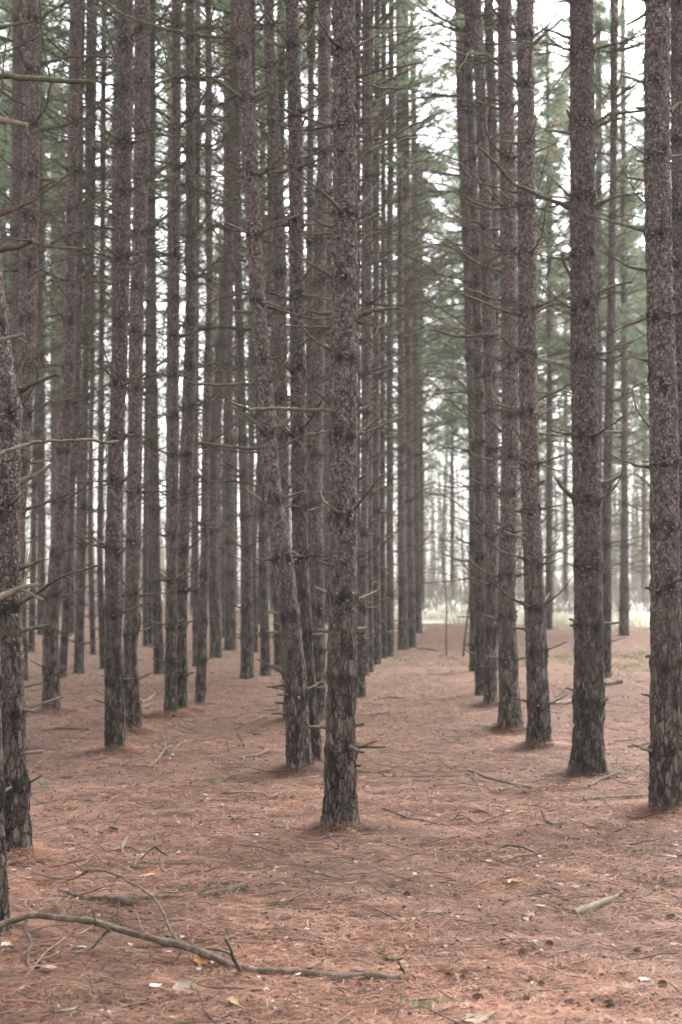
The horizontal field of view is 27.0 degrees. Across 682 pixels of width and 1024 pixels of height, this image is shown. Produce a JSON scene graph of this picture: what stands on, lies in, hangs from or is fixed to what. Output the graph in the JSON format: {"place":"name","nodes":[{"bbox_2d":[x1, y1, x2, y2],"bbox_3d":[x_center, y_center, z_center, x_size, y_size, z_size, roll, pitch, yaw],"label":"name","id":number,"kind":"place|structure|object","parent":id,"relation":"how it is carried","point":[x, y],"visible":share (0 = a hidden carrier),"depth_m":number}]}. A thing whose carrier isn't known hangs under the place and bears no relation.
{"place":"outdoors","nodes":[
{"label":"outdoors","id":0,"kind":"place"},
{"bbox_2d":[0,0,671,568],"label":"sky","id":1,"kind":"structure","parent":0,"point":[638,5]},
{"bbox_2d":[26,569,650,626],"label":"field","id":2,"kind":"structure","parent":0,"point":[464,614],"depth_m":48.50},
{"bbox_2d":[0,569,681,1023],"bbox_3d":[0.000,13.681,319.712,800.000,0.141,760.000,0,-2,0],"label":"ground","id":3,"kind":"structure","parent":0,"point":[434,637],"depth_m":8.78},
{"bbox_2d":[0,5,102,859],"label":"pine tree","id":4,"kind":"object","parent":3,"relation":"on","point":[15,709],"visible":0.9,"depth_m":7.64},
{"bbox_2d":[0,0,109,528],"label":"pine tree","id":5,"kind":"object","parent":3,"relation":"on","point":[6,183],"visible":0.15,"depth_m":27.73},
{"bbox_2d":[0,0,111,551],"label":"pine tree","id":6,"kind":"object","parent":3,"relation":"on","point":[7,148],"visible":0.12,"depth_m":30.22},
{"bbox_2d":[0,99,111,574],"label":"pine tree","id":7,"kind":"object","parent":3,"relation":"on","point":[9,322],"visible":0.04,"depth_m":38.23},
{"bbox_2d":[0,0,114,679],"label":"pine tree","id":8,"kind":"object","parent":3,"relation":"on","point":[16,159],"visible":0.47,"depth_m":20.32},
{"bbox_2d":[0,0,118,940],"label":"pine tree","id":9,"kind":"object","parent":3,"relation":"on","point":[4,887],"visible":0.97,"depth_m":6.03},
{"bbox_2d":[7,141,126,560],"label":"pine tree","id":10,"kind":"object","parent":3,"relation":"on","point":[50,355],"visible":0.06,"depth_m":46.22},
{"bbox_2d":[26,144,110,566],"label":"pine tree","id":11,"kind":"object","parent":3,"relation":"on","point":[53,411],"visible":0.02,"depth_m":43.16},
{"bbox_2d":[33,131,109,609],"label":"pine tree","id":12,"kind":"object","parent":3,"relation":"on","point":[63,580],"visible":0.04,"depth_m":45.80},
{"bbox_2d":[0,0,146,651],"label":"pine tree","id":13,"kind":"object","parent":3,"relation":"on","point":[34,482],"visible":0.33,"depth_m":26.51},
{"bbox_2d":[0,0,161,688],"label":"pine tree","id":14,"kind":"object","parent":3,"relation":"on","point":[28,299],"visible":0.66,"depth_m":12.68},
{"bbox_2d":[0,2,165,613],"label":"pine tree","id":15,"kind":"object","parent":3,"relation":"on","point":[6,263],"visible":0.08,"depth_m":30.38},
{"bbox_2d":[0,9,166,634],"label":"pine tree","id":16,"kind":"object","parent":3,"relation":"on","point":[40,603],"visible":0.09,"depth_m":33.06},
{"bbox_2d":[8,0,167,632],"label":"pine tree","id":17,"kind":"object","parent":3,"relation":"on","point":[72,621],"visible":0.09,"depth_m":34.17},
{"bbox_2d":[0,0,183,672],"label":"pine tree","id":18,"kind":"object","parent":3,"relation":"on","point":[79,644],"visible":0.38,"depth_m":21.61},
{"bbox_2d":[0,0,183,677],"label":"pine tree","id":19,"kind":"object","parent":3,"relation":"on","point":[66,602],"visible":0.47,"depth_m":20.82},
{"bbox_2d":[57,888,138,907],"bbox_3d":[-1.155,1.815,6.717,0.440,0.040,0.346,0,-2,0],"label":"fallen stick","id":20,"kind":"object","parent":3,"relation":"on","point":[129,902],"visible":0.94,"depth_m":6.66},
{"bbox_2d":[0,0,206,713],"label":"pine tree","id":21,"kind":"object","parent":3,"relation":"on","point":[54,595],"visible":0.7,"depth_m":15.86},
{"bbox_2d":[45,108,161,613],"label":"pine tree","id":22,"kind":"object","parent":3,"relation":"on","point":[77,484],"visible":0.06,"depth_m":39.63},
{"bbox_2d":[61,195,166,609],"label":"pine tree","id":23,"kind":"object","parent":3,"relation":"on","point":[125,472],"visible":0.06,"depth_m":46.63},
{"bbox_2d":[1,0,232,654],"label":"pine tree","id":24,"kind":"object","parent":3,"relation":"on","point":[91,616],"visible":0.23,"depth_m":25.84},
{"bbox_2d":[12,0,232,754],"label":"pine tree","id":25,"kind":"object","parent":3,"relation":"on","point":[113,613],"visible":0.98,"depth_m":12.35},
{"bbox_2d":[0,0,260,668],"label":"pine tree","id":26,"kind":"object","parent":3,"relation":"on","point":[99,533],"visible":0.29,"depth_m":22.76},
{"bbox_2d":[42,0,221,630],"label":"pine tree","id":27,"kind":"object","parent":3,"relation":"on","point":[114,179],"visible":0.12,"depth_m":26.88},
{"bbox_2d":[7,0,269,733],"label":"pine tree","id":28,"kind":"object","parent":3,"relation":"on","point":[132,595],"visible":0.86,"depth_m":13.90},
{"bbox_2d":[46,1,244,644],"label":"pine tree","id":29,"kind":"object","parent":3,"relation":"on","point":[150,624],"visible":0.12,"depth_m":28.65},
{"bbox_2d":[47,1,266,645],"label":"pine tree","id":30,"kind":"object","parent":3,"relation":"on","point":[144,551],"visible":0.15,"depth_m":28.51},
{"bbox_2d":[47,0,271,673],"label":"pine tree","id":31,"kind":"object","parent":3,"relation":"on","point":[158,645],"visible":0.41,"depth_m":21.14},
{"bbox_2d":[96,43,222,622],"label":"pine tree","id":32,"kind":"object","parent":3,"relation":"on","point":[167,466],"visible":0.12,"depth_m":37.56},
{"bbox_2d":[44,0,302,711],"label":"pine tree","id":33,"kind":"object","parent":3,"relation":"on","point":[187,456],"visible":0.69,"depth_m":15.59},
{"bbox_2d":[40,0,311,716],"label":"pine tree","id":34,"kind":"object","parent":3,"relation":"on","point":[171,580],"visible":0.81,"depth_m":15.23},
{"bbox_2d":[37,0,331,665],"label":"pine tree","id":35,"kind":"object","parent":3,"relation":"on","point":[195,508],"visible":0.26,"depth_m":22.87},
{"bbox_2d":[63,0,316,649],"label":"pine tree","id":36,"kind":"object","parent":3,"relation":"on","point":[229,569],"visible":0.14,"depth_m":27.21},
{"bbox_2d":[131,882,248,899],"bbox_3d":[-0.716,1.816,6.813,0.534,0.045,0.323,0,-2,0],"label":"fallen branch","id":37,"kind":"object","parent":3,"relation":"on","point":[237,887],"visible":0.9,"depth_m":6.78},
{"bbox_2d":[144,198,236,614],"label":"pine tree","id":38,"kind":"object","parent":3,"relation":"on","point":[191,574],"visible":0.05,"depth_m":46.77},
{"bbox_2d":[97,13,288,615],"bbox_3d":[-3.502,-4.922,34.804,4.767,15.892,4.260,0,-2,0],"label":"pine tree","id":39,"kind":"object","parent":3,"relation":"on","point":[202,214],"visible":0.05,"depth_m":34.34},
{"bbox_2d":[0,859,408,996],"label":"fallen branch","id":40,"kind":"object","parent":3,"relation":"on","point":[174,943],"depth_m":5.70},
{"bbox_2d":[82,0,327,705],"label":"pine tree","id":41,"kind":"object","parent":3,"relation":"on","point":[201,659],"visible":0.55,"depth_m":16.62},
{"bbox_2d":[93,0,317,657],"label":"pine tree","id":42,"kind":"object","parent":3,"relation":"on","point":[214,590],"visible":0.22,"depth_m":24.57},
{"bbox_2d":[180,218,246,602],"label":"pine tree","id":43,"kind":"object","parent":3,"relation":"on","point":[219,523],"visible":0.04,"depth_m":56.38},
{"bbox_2d":[98,0,330,772],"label":"pine tree","id":44,"kind":"object","parent":3,"relation":"on","point":[298,747],"visible":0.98,"depth_m":10.79},
{"bbox_2d":[158,54,273,580],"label":"pine tree","id":45,"kind":"object","parent":3,"relation":"on","point":[218,287],"visible":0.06,"depth_m":40.35},
{"bbox_2d":[179,234,289,604],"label":"pine tree","id":46,"kind":"object","parent":3,"relation":"on","point":[235,505],"visible":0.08,"depth_m":56.13},
{"bbox_2d":[166,0,305,636],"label":"pine tree","id":47,"kind":"object","parent":3,"relation":"on","point":[223,557],"visible":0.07,"depth_m":31.93},
{"bbox_2d":[145,0,330,678],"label":"pine tree","id":48,"kind":"object","parent":3,"relation":"on","point":[245,607],"visible":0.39,"depth_m":20.17},
{"bbox_2d":[150,0,331,675],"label":"pine tree","id":49,"kind":"object","parent":3,"relation":"on","point":[265,670],"visible":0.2,"depth_m":20.99},
{"bbox_2d":[156,10,326,611],"bbox_3d":[-2.318,-5.441,33.951,4.758,16.910,4.505,0,-2,0],"label":"pine tree","id":50,"kind":"object","parent":3,"relation":"on","point":[219,256],"visible":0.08,"depth_m":33.50},
{"bbox_2d":[200,195,290,582],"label":"pine tree","id":51,"kind":"object","parent":3,"relation":"on","point":[252,464],"visible":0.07,"depth_m":48.68},
{"bbox_2d":[161,0,332,586],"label":"pine tree","id":52,"kind":"object","parent":3,"relation":"on","point":[252,376],"visible":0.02,"depth_m":33.04},
{"bbox_2d":[113,0,419,719],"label":"pine tree","id":53,"kind":"object","parent":3,"relation":"on","point":[279,273],"visible":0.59,"depth_m":14.59},
{"bbox_2d":[202,53,331,624],"bbox_3d":[-1.942,-4.966,36.682,4.095,16.133,5.246,0,-2,0],"label":"pine tree","id":54,"kind":"object","parent":3,"relation":"on","point":[252,349],"visible":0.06,"depth_m":36.72},
{"bbox_2d":[233,144,306,614],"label":"pine tree","id":55,"kind":"object","parent":3,"relation":"on","point":[271,582],"visible":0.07,"depth_m":46.41},
{"bbox_2d":[167,0,378,765],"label":"pine tree","id":56,"kind":"object","parent":3,"relation":"on","point":[296,367],"visible":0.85,"depth_m":11.20},
{"bbox_2d":[182,0,398,652],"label":"pine tree","id":57,"kind":"object","parent":3,"relation":"on","point":[255,584],"visible":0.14,"depth_m":26.20},
{"bbox_2d":[169,1,411,641],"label":"pine tree","id":58,"kind":"object","parent":3,"relation":"on","point":[306,103],"visible":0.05,"depth_m":29.74},
{"bbox_2d":[133,0,455,668],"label":"pine tree","id":59,"kind":"object","parent":3,"relation":"on","point":[276,638],"visible":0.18,"depth_m":22.19},
{"bbox_2d":[241,65,394,626],"bbox_3d":[-0.538,-4.530,36.595,4.888,15.210,5.376,0,-2,0],"label":"pine tree","id":60,"kind":"object","parent":3,"relation":"on","point":[327,472],"visible":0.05,"depth_m":36.92},
{"bbox_2d":[245,70,396,589],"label":"pine tree","id":61,"kind":"object","parent":3,"relation":"on","point":[324,412],"visible":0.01,"depth_m":40.64},
{"bbox_2d":[216,1,427,591],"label":"pine tree","id":62,"kind":"object","parent":3,"relation":"on","point":[309,247],"visible":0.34,"depth_m":18.21},
{"bbox_2d":[216,0,436,831],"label":"pine tree","id":63,"kind":"object","parent":3,"relation":"on","point":[342,748],"visible":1,"depth_m":8.48},
{"bbox_2d":[195,0,478,718],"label":"pine tree","id":64,"kind":"object","parent":3,"relation":"on","point":[317,379],"visible":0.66,"depth_m":14.76},
{"bbox_2d":[25,258,649,616],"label":"distant wood","id":65,"kind":"object","parent":3,"relation":"on","point":[430,589],"visible":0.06,"depth_m":71.14},
{"bbox_2d":[0,649,681,1023],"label":"twig litter","id":66,"kind":"object","parent":3,"relation":"on","point":[224,1017],"visible":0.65,"depth_m":7.23},
{"bbox_2d":[1,670,681,1023],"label":"leaf litter","id":67,"kind":"object","parent":3,"relation":"on","point":[49,967],"visible":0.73,"depth_m":6.84},
{"bbox_2d":[230,0,466,667],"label":"pine tree","id":68,"kind":"object","parent":3,"relation":"on","point":[358,15],"visible":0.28,"depth_m":19.51},
{"bbox_2d":[248,0,476,647],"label":"pine tree","id":69,"kind":"object","parent":3,"relation":"on","point":[412,613],"visible":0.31,"depth_m":28.83},
{"bbox_2d":[252,0,476,656],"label":"pine tree","id":70,"kind":"object","parent":3,"relation":"on","point":[390,590],"visible":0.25,"depth_m":25.24},
{"bbox_2d":[264,22,464,676],"bbox_3d":[0.313,-5.080,20.911,3.230,15.205,3.417,0,-2,0],"label":"pine tree","id":71,"kind":"object","parent":3,"relation":"on","point":[361,367],"visible":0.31,"depth_m":20.88},
{"bbox_2d":[219,0,517,671],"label":"pine tree","id":72,"kind":"object","parent":3,"relation":"on","point":[371,615],"visible":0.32,"depth_m":22.00},
{"bbox_2d":[244,0,500,697],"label":"pine tree","id":73,"kind":"object","parent":3,"relation":"on","point":[368,303],"visible":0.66,"depth_m":17.57},
{"bbox_2d":[262,0,496,663],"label":"pine tree","id":74,"kind":"object","parent":3,"relation":"on","point":[377,621],"visible":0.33,"depth_m":23.55},
{"bbox_2d":[259,0,543,658],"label":"pine tree","id":75,"kind":"object","parent":3,"relation":"on","point":[383,610],"visible":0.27,"depth_m":24.69},
{"bbox_2d":[314,0,499,649],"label":"pine tree","id":76,"kind":"object","parent":3,"relation":"on","point":[402,625],"visible":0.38,"depth_m":27.35},
{"bbox_2d":[304,0,539,591],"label":"pine tree","id":77,"kind":"object","parent":3,"relation":"on","point":[426,198],"visible":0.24,"depth_m":30.38},
{"bbox_2d":[360,211,484,551],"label":"pine tree","id":78,"kind":"object","parent":3,"relation":"on","point":[435,457],"visible":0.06,"depth_m":57.71},
{"bbox_2d":[289,1,558,632],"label":"pine tree","id":79,"kind":"object","parent":3,"relation":"on","point":[417,554],"visible":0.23,"depth_m":33.36},
{"bbox_2d":[360,146,501,566],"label":"pine tree","id":80,"kind":"object","parent":3,"relation":"on","point":[444,356],"visible":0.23,"depth_m":45.10},
{"bbox_2d":[379,137,482,609],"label":"pine tree","id":81,"kind":"object","parent":3,"relation":"on","point":[422,521],"visible":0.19,"depth_m":50.03},
{"bbox_2d":[408,473,460,655],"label":"sapling","id":82,"kind":"object","parent":3,"relation":"on","point":[444,574],"visible":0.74,"depth_m":25.44},
{"bbox_2d":[238,607,649,631],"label":"dry grass","id":83,"kind":"structure","parent":3,"relation":"on","point":[559,624],"depth_m":38.72},
{"bbox_2d":[395,258,500,597],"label":"pine tree","id":84,"kind":"object","parent":3,"relation":"on","point":[453,471],"visible":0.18,"depth_m":66.06},
{"bbox_2d":[385,112,567,598],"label":"pine tree","id":85,"kind":"object","parent":3,"relation":"on","point":[454,358],"visible":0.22,"depth_m":44.13},
{"bbox_2d":[356,0,602,695],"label":"pine tree","id":86,"kind":"object","parent":3,"relation":"on","point":[479,554],"visible":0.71,"depth_m":17.64},
{"bbox_2d":[360,0,599,670],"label":"pine tree","id":87,"kind":"object","parent":3,"relation":"on","point":[463,145],"visible":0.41,"depth_m":21.70},
{"bbox_2d":[355,0,608,706],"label":"pine tree","id":88,"kind":"object","parent":3,"relation":"on","point":[491,483],"visible":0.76,"depth_m":16.35},
{"bbox_2d":[419,208,545,584],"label":"pine tree","id":89,"kind":"object","parent":3,"relation":"on","point":[458,433],"visible":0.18,"depth_m":50.15},
{"bbox_2d":[371,0,599,654],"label":"pine tree","id":90,"kind":"object","parent":3,"relation":"on","point":[490,48],"visible":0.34,"depth_m":18.30},
{"bbox_2d":[411,27,570,552],"bbox_3d":[3.994,-5.286,38.565,5.032,16.885,5.733,0,-2,0],"label":"pine tree","id":91,"kind":"object","parent":3,"relation":"on","point":[449,284],"visible":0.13,"depth_m":38.23},
{"bbox_2d":[412,172,570,585],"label":"pine tree","id":92,"kind":"object","parent":3,"relation":"on","point":[440,415],"visible":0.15,"depth_m":47.00},
{"bbox_2d":[357,0,644,731],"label":"pine tree","id":93,"kind":"object","parent":3,"relation":"on","point":[509,707],"visible":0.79,"depth_m":13.98},
{"bbox_2d":[467,769,543,791],"bbox_3d":[1.171,1.922,10.155,0.455,0.059,0.931,0,-2,0],"label":"fallen branch","id":94,"kind":"object","parent":3,"relation":"on","point":[476,773],"visible":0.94,"depth_m":10.15},
{"bbox_2d":[442,146,572,555],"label":"pine tree","id":95,"kind":"object","parent":3,"relation":"on","point":[541,409],"visible":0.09,"depth_m":50.36},
{"bbox_2d":[443,125,573,572],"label":"pine tree","id":96,"kind":"object","parent":3,"relation":"on","point":[538,387],"visible":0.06,"depth_m":48.40},
{"bbox_2d":[378,645,650,680],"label":"dirt path","id":97,"kind":"structure","parent":3,"relation":"on","point":[623,655],"depth_m":23.72},
{"bbox_2d":[428,0,614,748],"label":"pine tree","id":98,"kind":"object","parent":3,"relation":"on","point":[537,701],"visible":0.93,"depth_m":12.51},
{"bbox_2d":[411,0,643,625],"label":"pine tree","id":99,"kind":"object","parent":3,"relation":"on","point":[606,206],"visible":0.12,"depth_m":36.20},
{"bbox_2d":[443,20,648,629],"bbox_3d":[4.965,-4.745,35.325,5.610,15.509,5.102,0,-2,0],"label":"pine tree","id":100,"kind":"object","parent":3,"relation":"on","point":[548,576],"visible":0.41,"depth_m":35.04},
{"bbox_2d":[467,134,643,613],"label":"pine tree","id":101,"kind":"object","parent":3,"relation":"on","point":[559,230],"visible":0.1,"depth_m":45.08},
{"bbox_2d":[500,265,630,600],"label":"pine tree","id":102,"kind":"object","parent":3,"relation":"on","point":[566,557],"visible":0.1,"depth_m":62.05},
{"bbox_2d":[497,10,648,575],"bbox_3d":[6.677,-5.231,37.502,5.922,16.677,6.214,0,-2,0],"label":"pine tree","id":103,"kind":"object","parent":3,"relation":"on","point":[567,26],"visible":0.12,"depth_m":37.39},
{"bbox_2d":[476,0,681,779],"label":"pine tree","id":104,"kind":"object","parent":3,"relation":"on","point":[589,700],"visible":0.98,"depth_m":10.71},
{"bbox_2d":[498,0,670,573],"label":"pine tree","id":105,"kind":"object","parent":3,"relation":"on","point":[598,168],"visible":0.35,"depth_m":33.10},
{"bbox_2d":[500,0,670,677],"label":"pine tree","id":106,"kind":"object","parent":3,"relation":"on","point":[609,400],"visible":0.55,"depth_m":20.73},
{"bbox_2d":[538,152,649,604],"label":"pine tree","id":107,"kind":"object","parent":3,"relation":"on","point":[603,395],"visible":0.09,"depth_m":45.11},
{"bbox_2d":[539,233,649,566],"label":"pine tree","id":108,"kind":"object","parent":3,"relation":"on","point":[570,423],"visible":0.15,"depth_m":52.24},
{"bbox_2d":[569,891,624,916],"bbox_3d":[1.226,1.859,6.795,0.353,0.043,0.482,0,-2,0],"label":"fallen branch","id":109,"kind":"object","parent":3,"relation":"on","point":[587,907],"visible":0.95,"depth_m":6.66},
{"bbox_2d":[553,191,649,567],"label":"pine tree","id":110,"kind":"object","parent":3,"relation":"on","point":[605,197],"visible":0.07,"depth_m":56.15},
{"bbox_2d":[554,207,649,579],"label":"pine tree","id":111,"kind":"object","parent":3,"relation":"on","point":[629,422],"visible":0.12,"depth_m":52.01},
{"bbox_2d":[525,0,681,654],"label":"pine tree","id":112,"kind":"object","parent":3,"relation":"on","point":[675,12],"visible":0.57,"depth_m":10.83},
{"bbox_2d":[536,0,671,635],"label":"pine tree","id":113,"kind":"object","parent":3,"relation":"on","point":[624,589],"visible":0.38,"depth_m":32.55},
{"bbox_2d":[538,66,671,583],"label":"pine tree","id":114,"kind":"object","parent":3,"relation":"on","point":[628,298],"visible":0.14,"depth_m":36.45},
{"bbox_2d":[583,794,647,800],"bbox_3d":[1.827,1.894,9.453,0.444,0.049,0.094,0,-2,0],"label":"fallen stick","id":115,"kind":"object","parent":3,"relation":"on","point":[616,797],"visible":0.89,"depth_m":9.46},
{"bbox_2d":[556,0,681,814],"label":"pine tree","id":116,"kind":"object","parent":3,"relation":"on","point":[664,695],"visible":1,"depth_m":9.10},
{"bbox_2d":[602,258,649,602],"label":"pine tree","id":117,"kind":"object","parent":3,"relation":"on","point":[644,526],"visible":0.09,"depth_m":60.12},
{"bbox_2d":[602,115,670,581],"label":"pine tree","id":118,"kind":"object","parent":3,"relation":"on","point":[641,423],"visible":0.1,"depth_m":45.56},
{"bbox_2d":[603,189,671,565],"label":"pine tree","id":119,"kind":"object","parent":3,"relation":"on","point":[616,404],"visible":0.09,"depth_m":50.48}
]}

